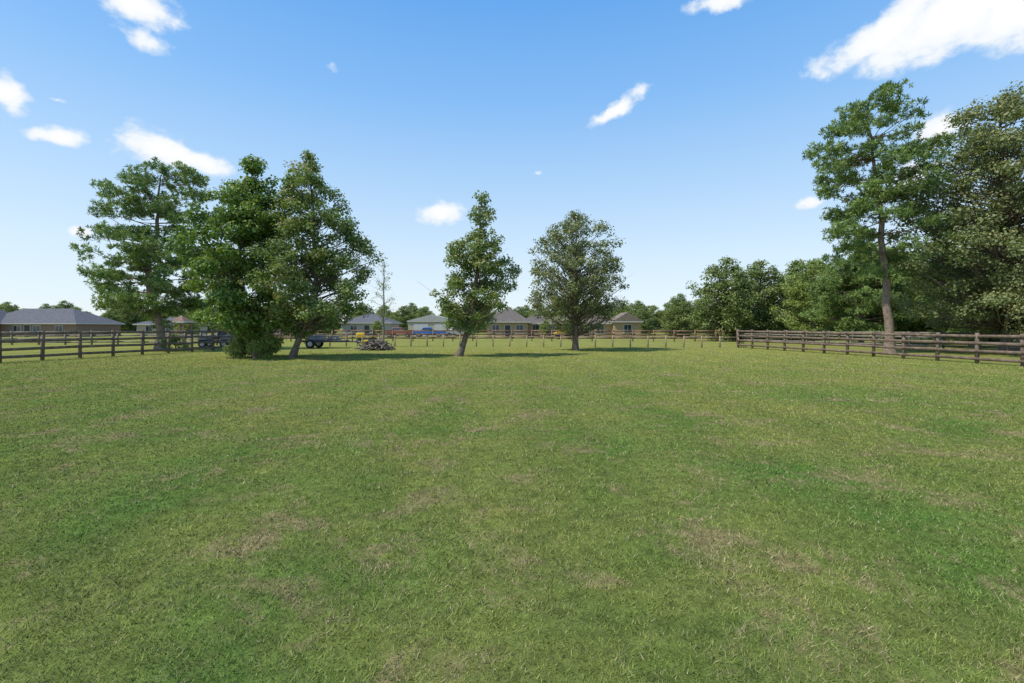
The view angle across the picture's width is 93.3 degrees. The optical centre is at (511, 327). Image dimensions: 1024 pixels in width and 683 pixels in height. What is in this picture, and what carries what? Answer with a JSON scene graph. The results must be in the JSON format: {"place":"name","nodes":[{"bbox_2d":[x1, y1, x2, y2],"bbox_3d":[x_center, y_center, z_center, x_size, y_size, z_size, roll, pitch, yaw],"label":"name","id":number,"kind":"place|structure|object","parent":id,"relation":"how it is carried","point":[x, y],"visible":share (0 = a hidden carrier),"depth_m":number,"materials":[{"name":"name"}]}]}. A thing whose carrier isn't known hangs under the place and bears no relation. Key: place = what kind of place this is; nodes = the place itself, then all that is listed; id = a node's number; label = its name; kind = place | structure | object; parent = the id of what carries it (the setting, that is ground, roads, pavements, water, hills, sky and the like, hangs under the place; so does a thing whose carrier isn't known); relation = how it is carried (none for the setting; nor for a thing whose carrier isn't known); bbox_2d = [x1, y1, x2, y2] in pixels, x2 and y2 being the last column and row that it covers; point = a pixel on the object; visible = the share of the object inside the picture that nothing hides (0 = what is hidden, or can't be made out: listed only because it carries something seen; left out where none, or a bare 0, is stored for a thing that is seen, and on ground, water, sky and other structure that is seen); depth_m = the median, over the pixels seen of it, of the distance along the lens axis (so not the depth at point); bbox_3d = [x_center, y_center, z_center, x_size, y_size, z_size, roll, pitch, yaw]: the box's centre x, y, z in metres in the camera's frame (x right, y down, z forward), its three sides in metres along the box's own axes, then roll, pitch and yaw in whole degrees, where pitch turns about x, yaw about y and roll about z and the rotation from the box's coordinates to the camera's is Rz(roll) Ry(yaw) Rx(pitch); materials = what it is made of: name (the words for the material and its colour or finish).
{"place":"outdoors","nodes":[
{"label":"outdoors","id":0,"kind":"place"},
{"bbox_2d":[1,324,120,336],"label":"walls","id":1,"kind":"structure","parent":0,"point":[73,327],"depth_m":87.00,"materials":[{"name":"brick"}]},
{"bbox_2d":[0,310,7,322],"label":"wing roof","id":2,"kind":"structure","parent":1,"relation":"on","point":[3,313],"depth_m":89.12,"materials":[{"name":"grey"}]},
{"bbox_2d":[13,326,19,330],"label":"window","id":3,"kind":"structure","parent":1,"relation":"in","point":[16,328],"depth_m":86.91,"materials":[{"name":"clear glass"}]},
{"bbox_2d":[24,325,29,336],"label":"door","id":4,"kind":"structure","parent":1,"relation":"in","point":[26,327],"depth_m":86.91,"materials":[{"name":"metal"}]},
{"bbox_2d":[33,326,39,330],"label":"window","id":5,"kind":"structure","parent":1,"relation":"in","point":[36,328],"depth_m":86.91,"materials":[{"name":"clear glass"}]},
{"bbox_2d":[55,326,61,330],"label":"window","id":6,"kind":"structure","parent":1,"relation":"in","point":[56,328],"depth_m":86.91,"materials":[{"name":"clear glass"}]},
{"bbox_2d":[1,309,124,323],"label":"roof","id":7,"kind":"structure","parent":1,"relation":"on","point":[48,316],"depth_m":89.65,"materials":[{"name":"grey"}]},
{"bbox_2d":[0,323,124,324],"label":"roof fascia","id":8,"kind":"structure","parent":7,"relation":"attached to","point":[63,323],"depth_m":86.51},
{"bbox_2d":[137,325,206,334],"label":"walls","id":9,"kind":"structure","parent":0,"point":[141,327],"depth_m":96.00,"materials":[{"name":"beige paint"}]},
{"bbox_2d":[135,317,205,323],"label":"roof","id":10,"kind":"structure","parent":9,"relation":"on","point":[150,322],"depth_m":96.37,"materials":[{"name":"grey"}]},
{"bbox_2d":[272,324,308,336],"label":"walls","id":11,"kind":"structure","parent":0,"point":[285,335],"depth_m":85.50,"materials":[{"name":"paint"}]},
{"bbox_2d":[342,323,398,335],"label":"walls","id":12,"kind":"structure","parent":0,"point":[388,326],"depth_m":96.00,"materials":[{"name":"white"}]},
{"bbox_2d":[364,325,368,335],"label":"door","id":13,"kind":"structure","parent":12,"relation":"in","point":[366,327],"depth_m":95.91,"materials":[{"name":"metal"}]},
{"bbox_2d":[343,313,400,322],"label":"roof","id":14,"kind":"structure","parent":12,"relation":"on","point":[374,317],"depth_m":97.41,"materials":[{"name":"grey"}]},
{"bbox_2d":[341,322,401,323],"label":"roof fascia","id":15,"kind":"structure","parent":14,"relation":"attached to","point":[374,322],"depth_m":95.51,"materials":[{"name":"white"}]},
{"bbox_2d":[407,314,455,335],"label":"metal barn","id":16,"kind":"structure","parent":0,"point":[431,320],"depth_m":92.94,"materials":[{"name":"beige metal"}]},
{"bbox_2d":[414,324,427,335],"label":"roller door","id":17,"kind":"structure","parent":16,"relation":"in","point":[416,326],"depth_m":92.94,"materials":[{"name":"white metal"}]},
{"bbox_2d":[434,324,448,335],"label":"roller door","id":18,"kind":"structure","parent":16,"relation":"in","point":[436,326],"depth_m":92.94,"materials":[{"name":"white metal"}]},
{"bbox_2d":[487,323,527,335],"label":"walls","id":19,"kind":"structure","parent":0,"point":[513,326],"depth_m":88.50,"materials":[{"name":"beige paint"}]},
{"bbox_2d":[492,325,498,331],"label":"window","id":20,"kind":"structure","parent":19,"relation":"in","point":[493,327],"depth_m":88.41,"materials":[{"name":"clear glass"}]},
{"bbox_2d":[505,325,509,335],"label":"door","id":21,"kind":"structure","parent":19,"relation":"in","point":[507,327],"depth_m":88.41,"materials":[{"name":"metal"}]},
{"bbox_2d":[493,307,529,320],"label":"roof","id":22,"kind":"structure","parent":19,"relation":"on","point":[509,315],"depth_m":89.31,"materials":[{"name":"grey"}]},
{"bbox_2d":[485,321,530,322],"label":"roof fascia","id":23,"kind":"structure","parent":22,"relation":"attached to","point":[511,321],"depth_m":87.91,"materials":[{"name":"white"}]},
{"bbox_2d":[516,325,522,331],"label":"window","id":24,"kind":"structure","parent":19,"relation":"in","point":[519,327],"depth_m":88.41,"materials":[{"name":"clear glass"}]},
{"bbox_2d":[0,328,1023,682],"bbox_3d":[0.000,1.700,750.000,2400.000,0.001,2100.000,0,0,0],"label":"ground","id":25,"kind":"structure","parent":0,"point":[556,552],"depth_m":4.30,"materials":[{"name":"green plant"}]},
{"bbox_2d":[2,330,270,345],"bbox_3d":[-45.655,1.041,46.249,48.671,1.518,4.630,0,0,2],"label":"board fence","id":26,"kind":"object","parent":25,"relation":"on","point":[65,335],"visible":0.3,"depth_m":47.21,"materials":[{"name":"brown wood"}]},
{"bbox_2d":[0,329,280,362],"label":"board fence","id":27,"kind":"object","parent":25,"relation":"on","point":[42,340],"visible":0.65,"depth_m":27.89,"materials":[{"name":"brown wood"}]},
{"bbox_2d":[68,157,217,348],"bbox_3d":[-26.904,-5.302,35.732,9.719,14.227,9.442,0,0,0],"label":"pine tree","id":28,"kind":"object","parent":25,"relation":"on","point":[137,256],"visible":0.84,"depth_m":34.76,"materials":[{"name":"green plant"}]},
{"bbox_2d":[157,333,189,350],"bbox_3d":[-24.300,1.071,34.786,1.978,1.420,1.528,0,0,-41],"label":"shrub","id":29,"kind":"object","parent":25,"relation":"on","point":[175,340],"visible":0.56,"depth_m":34.63,"materials":[{"name":"green plant"}]},
{"bbox_2d":[173,310,207,334],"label":"elm tree","id":30,"kind":"object","parent":25,"relation":"on","point":[194,326],"visible":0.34,"depth_m":74.61,"materials":[{"name":"green plant"}]},
{"bbox_2d":[171,315,215,340],"bbox_3d":[-39.350,0.109,60.000,5.000,3.218,1.893,0,0,0],"label":"wooden playset","id":31,"kind":"object","parent":25,"relation":"on","point":[181,319],"visible":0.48,"depth_m":59.57,"materials":[{"name":"red wood"}]},
{"bbox_2d":[197,326,234,346],"bbox_3d":[-24.950,0.795,40.995,2.702,1.810,1.460,0,0,-6],"label":"utility vehicle","id":32,"kind":"object","parent":25,"relation":"on","point":[210,339],"visible":0.38,"depth_m":40.44,"materials":[{"name":"metal"}]},
{"bbox_2d":[165,154,300,357],"bbox_3d":[-14.896,-3.847,26.739,6.335,11.355,7.139,0,0,0],"label":"sweetgum tree","id":33,"kind":"object","parent":25,"relation":"on","point":[236,313],"visible":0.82,"depth_m":25.71,"materials":[{"name":"green plant"}]},
{"bbox_2d":[222,332,251,357],"bbox_3d":[-15.473,0.885,27.704,2.143,1.851,2.127,0,0,-21],"label":"shrub","id":34,"kind":"object","parent":25,"relation":"on","point":[239,345],"visible":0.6,"depth_m":27.30,"materials":[{"name":"green plant"}]},
{"bbox_2d":[245,331,286,358],"bbox_3d":[-13.377,1.009,26.323,1.917,1.612,2.075,0,0,0],"label":"shrub","id":35,"kind":"object","parent":25,"relation":"on","point":[267,341],"visible":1,"depth_m":26.09,"materials":[{"name":"green plant"}]},
{"bbox_2d":[235,149,387,357],"bbox_3d":[-10.716,-4.062,27.155,7.498,11.888,7.758,0,0,0],"label":"sweetgum tree","id":36,"kind":"object","parent":25,"relation":"on","point":[313,259],"visible":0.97,"depth_m":26.03,"materials":[{"name":"green plant"}]},
{"bbox_2d":[309,312,330,333],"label":"oak tree","id":37,"kind":"object","parent":25,"relation":"on","point":[319,332],"visible":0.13,"depth_m":89.24,"materials":[{"name":"green plant"}]},
{"bbox_2d":[301,335,359,348],"bbox_3d":[-14.816,1.185,40.029,4.470,1.030,2.260,0,0,-3],"label":"utility trailer","id":38,"kind":"object","parent":25,"relation":"on","point":[318,341],"visible":0.91,"depth_m":39.42,"materials":[{"name":"grey metal"}]},
{"bbox_2d":[356,330,376,342],"bbox_3d":[-15.653,0.980,51.989,2.149,1.440,1.380,0,0,-11],"label":"riding mower","id":39,"kind":"object","parent":25,"relation":"on","point":[364,338],"visible":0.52,"depth_m":51.58,"materials":[{"name":"yellow paint"}]},
{"bbox_2d":[354,338,395,350],"bbox_3d":[-10.245,1.232,36.551,3.114,0.995,2.662,0,0,0],"label":"brush pile","id":40,"kind":"object","parent":25,"relation":"on","point":[369,344],"visible":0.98,"depth_m":36.04,"materials":[{"name":"grey wood"}]},
{"bbox_2d":[370,320,382,335],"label":"elm tree","id":41,"kind":"object","parent":25,"relation":"on","point":[375,326],"visible":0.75,"depth_m":87.75,"materials":[{"name":"green plant"}]},
{"bbox_2d":[368,260,397,344],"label":"bare tree","id":42,"kind":"object","parent":25,"relation":"on","point":[380,313],"visible":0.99,"depth_m":41.95,"materials":[{"name":"grey plant"}]},
{"bbox_2d":[385,327,411,336],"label":"pickup truck","id":43,"kind":"object","parent":25,"relation":"on","point":[396,332],"visible":0.63,"depth_m":85.08,"materials":[{"name":"red paint"}]},
{"bbox_2d":[414,327,444,335],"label":"pickup truck","id":44,"kind":"object","parent":25,"relation":"on","point":[430,332],"visible":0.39,"depth_m":81.17,"materials":[{"name":"blue paint"}]},
{"bbox_2d":[445,328,473,335],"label":"pickup truck","id":45,"kind":"object","parent":25,"relation":"on","point":[446,332],"visible":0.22,"depth_m":82.89,"materials":[{"name":"white paint"}]},
{"bbox_2d":[0,298,933,333],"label":"distant woodland","id":46,"kind":"object","parent":25,"relation":"on","point":[403,315],"visible":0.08,"depth_m":153.04,"materials":[{"name":"green plant"}]},
{"bbox_2d":[417,190,521,355],"bbox_3d":[-2.264,-3.127,28.642,4.958,10.006,5.322,0,0,27],"label":"sweetgum tree","id":47,"kind":"object","parent":25,"relation":"on","point":[475,307],"visible":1,"depth_m":28.20,"materials":[{"name":"green plant"}]},
{"bbox_2d":[228,329,735,341],"bbox_3d":[-3.501,1.020,58.993,61.130,1.561,2.186,0,0,0],"label":"board fence","id":48,"kind":"object","parent":25,"relation":"on","point":[531,334],"visible":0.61,"depth_m":59.21,"materials":[{"name":"brown wood"}]},
{"bbox_2d":[281,335,738,347],"bbox_3d":[-0.768,1.208,42.363,39.797,1.185,1.256,0,0,3],"label":"post and wire fence","id":49,"kind":"object","parent":25,"relation":"on","point":[543,336],"visible":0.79,"depth_m":42.25,"materials":[{"name":"brown wood"}]},
{"bbox_2d":[528,324,539,335],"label":"side wing","id":50,"kind":"structure","parent":25,"relation":"on","point":[529,327],"depth_m":89.85,"materials":[{"name":"beige"}]},
{"bbox_2d":[532,325,538,329],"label":"window","id":51,"kind":"structure","parent":50,"relation":"in","point":[535,327],"depth_m":89.76,"materials":[{"name":"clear glass"}]},
{"bbox_2d":[527,313,545,322],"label":"side roof","id":52,"kind":"structure","parent":50,"relation":"on","point":[533,320],"depth_m":90.43,"materials":[{"name":"grey"}]},
{"bbox_2d":[539,320,553,335],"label":"elm tree","id":53,"kind":"object","parent":25,"relation":"on","point":[544,327],"visible":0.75,"depth_m":79.75,"materials":[{"name":"green plant"}]},
{"bbox_2d":[547,323,572,336],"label":"loader tractor","id":54,"kind":"object","parent":25,"relation":"on","point":[559,332],"visible":0.15,"depth_m":69.24,"materials":[{"name":"yellow paint"}]},
{"bbox_2d":[540,324,612,336],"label":"walls","id":55,"kind":"structure","parent":25,"relation":"on","point":[608,326],"depth_m":86.00,"materials":[{"name":"yellow"}]},
{"bbox_2d":[539,315,613,322],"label":"roof","id":56,"kind":"structure","parent":55,"relation":"on","point":[585,319],"depth_m":87.42,"materials":[{"name":"beige"}]},
{"bbox_2d":[525,210,631,349],"bbox_3d":[4.718,-3.493,35.707,7.720,10.598,8.750,0,0,0],"label":"oak tree","id":57,"kind":"object","parent":25,"relation":"on","point":[569,299],"visible":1,"depth_m":34.89,"materials":[{"name":"green plant"}]},
{"bbox_2d":[610,308,627,316],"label":"elm tree","id":58,"kind":"object","parent":25,"relation":"on","point":[617,312],"visible":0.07,"depth_m":103.44,"materials":[{"name":"green plant"}]},
{"bbox_2d":[613,322,640,336],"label":"gable wing","id":59,"kind":"structure","parent":25,"relation":"on","point":[620,325],"depth_m":84.50,"materials":[{"name":"beige paint"}]},
{"bbox_2d":[612,312,642,320],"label":"gable roof","id":60,"kind":"structure","parent":59,"relation":"on","point":[626,316],"depth_m":84.10,"materials":[{"name":"grey"}]},
{"bbox_2d":[624,325,630,329],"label":"window","id":61,"kind":"structure","parent":59,"relation":"in","point":[627,327],"depth_m":84.41,"materials":[{"name":"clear glass"}]},
{"bbox_2d":[632,308,656,335],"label":"oak tree","id":62,"kind":"object","parent":25,"relation":"on","point":[645,319],"visible":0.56,"depth_m":99.03,"materials":[{"name":"green plant"}]},
{"bbox_2d":[661,303,692,333],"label":"oak tree","id":63,"kind":"object","parent":25,"relation":"on","point":[679,313],"visible":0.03,"depth_m":94.26,"materials":[{"name":"green plant"}]},
{"bbox_2d":[659,293,699,336],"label":"oak tree","id":64,"kind":"object","parent":25,"relation":"on","point":[681,305],"visible":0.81,"depth_m":81.28,"materials":[{"name":"green plant"}]},
{"bbox_2d":[680,257,767,341],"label":"oak tree","id":65,"kind":"object","parent":25,"relation":"on","point":[723,316],"visible":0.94,"depth_m":58.86,"materials":[{"name":"green plant"}]},
{"bbox_2d":[735,259,794,339],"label":"oak tree","id":66,"kind":"object","parent":25,"relation":"on","point":[764,291],"visible":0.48,"depth_m":62.50,"materials":[{"name":"green plant"}]},
{"bbox_2d":[766,259,828,339],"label":"oak tree","id":67,"kind":"object","parent":25,"relation":"on","point":[793,270],"visible":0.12,"depth_m":65.21,"materials":[{"name":"green plant"}]},
{"bbox_2d":[769,258,848,340],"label":"elm tree","id":68,"kind":"object","parent":25,"relation":"on","point":[798,294],"visible":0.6,"depth_m":52.72,"materials":[{"name":"green plant"}]},
{"bbox_2d":[825,258,865,337],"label":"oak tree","id":69,"kind":"object","parent":25,"relation":"on","point":[842,293],"depth_m":67.50,"materials":[{"name":"green plant"}]},
{"bbox_2d":[798,242,930,344],"bbox_3d":[32.832,-3.193,45.631,9.186,10.012,10.799,0,0,0],"label":"oak tree","id":70,"kind":"object","parent":25,"relation":"on","point":[852,281],"visible":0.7,"depth_m":45.34,"materials":[{"name":"green plant"}]},
{"bbox_2d":[739,330,1019,349],"bbox_3d":[39.572,1.036,39.377,43.461,1.527,12.328,0,0,40],"label":"board fence","id":71,"kind":"object","parent":25,"relation":"on","point":[908,337],"visible":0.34,"depth_m":40.74,"materials":[{"name":"brown wood"}]},
{"bbox_2d":[737,330,1023,366],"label":"board fence","id":72,"kind":"object","parent":25,"relation":"on","point":[977,343],"visible":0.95,"depth_m":26.36,"materials":[{"name":"brown wood"}]},
{"bbox_2d":[801,78,965,352],"bbox_3d":[24.029,-6.956,32.136,9.146,17.491,8.844,0,0,0],"label":"pine tree","id":73,"kind":"object","parent":25,"relation":"on","point":[860,205],"visible":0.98,"depth_m":31.30,"materials":[{"name":"green plant"}]},
{"bbox_2d":[852,244,927,341],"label":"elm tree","id":74,"kind":"object","parent":25,"relation":"on","point":[906,324],"visible":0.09,"depth_m":48.17,"materials":[{"name":"green plant"}]},
{"bbox_2d":[900,247,958,343],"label":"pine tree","id":75,"kind":"object","parent":25,"relation":"on","point":[922,328],"visible":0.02,"depth_m":49.50,"materials":[{"name":"green plant"}]},
{"bbox_2d":[873,80,1023,350],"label":"oak tree","id":76,"kind":"object","parent":25,"relation":"on","point":[995,306],"visible":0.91,"depth_m":30.50,"materials":[{"name":"green plant"}]},
{"bbox_2d":[909,247,1017,347],"bbox_3d":[38.611,-2.459,41.211,9.179,8.510,7.808,0,0,-16],"label":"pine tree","id":77,"kind":"object","parent":25,"relation":"on","point":[952,329],"visible":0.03,"depth_m":40.91,"materials":[{"name":"green plant"}]},
{"bbox_2d":[962,247,999,341],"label":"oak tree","id":78,"kind":"object","parent":25,"relation":"on","point":[989,339],"depth_m":51.56,"materials":[{"name":"green plant"}]},
{"bbox_2d":[0,0,1023,325],"label":"sky","id":79,"kind":"structure","parent":0,"point":[685,127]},
{"bbox_2d":[610,321,643,321],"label":"gable roof fascia","id":80,"kind":"structure","parent":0,"point":[627,321],"depth_m":84.11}
]}

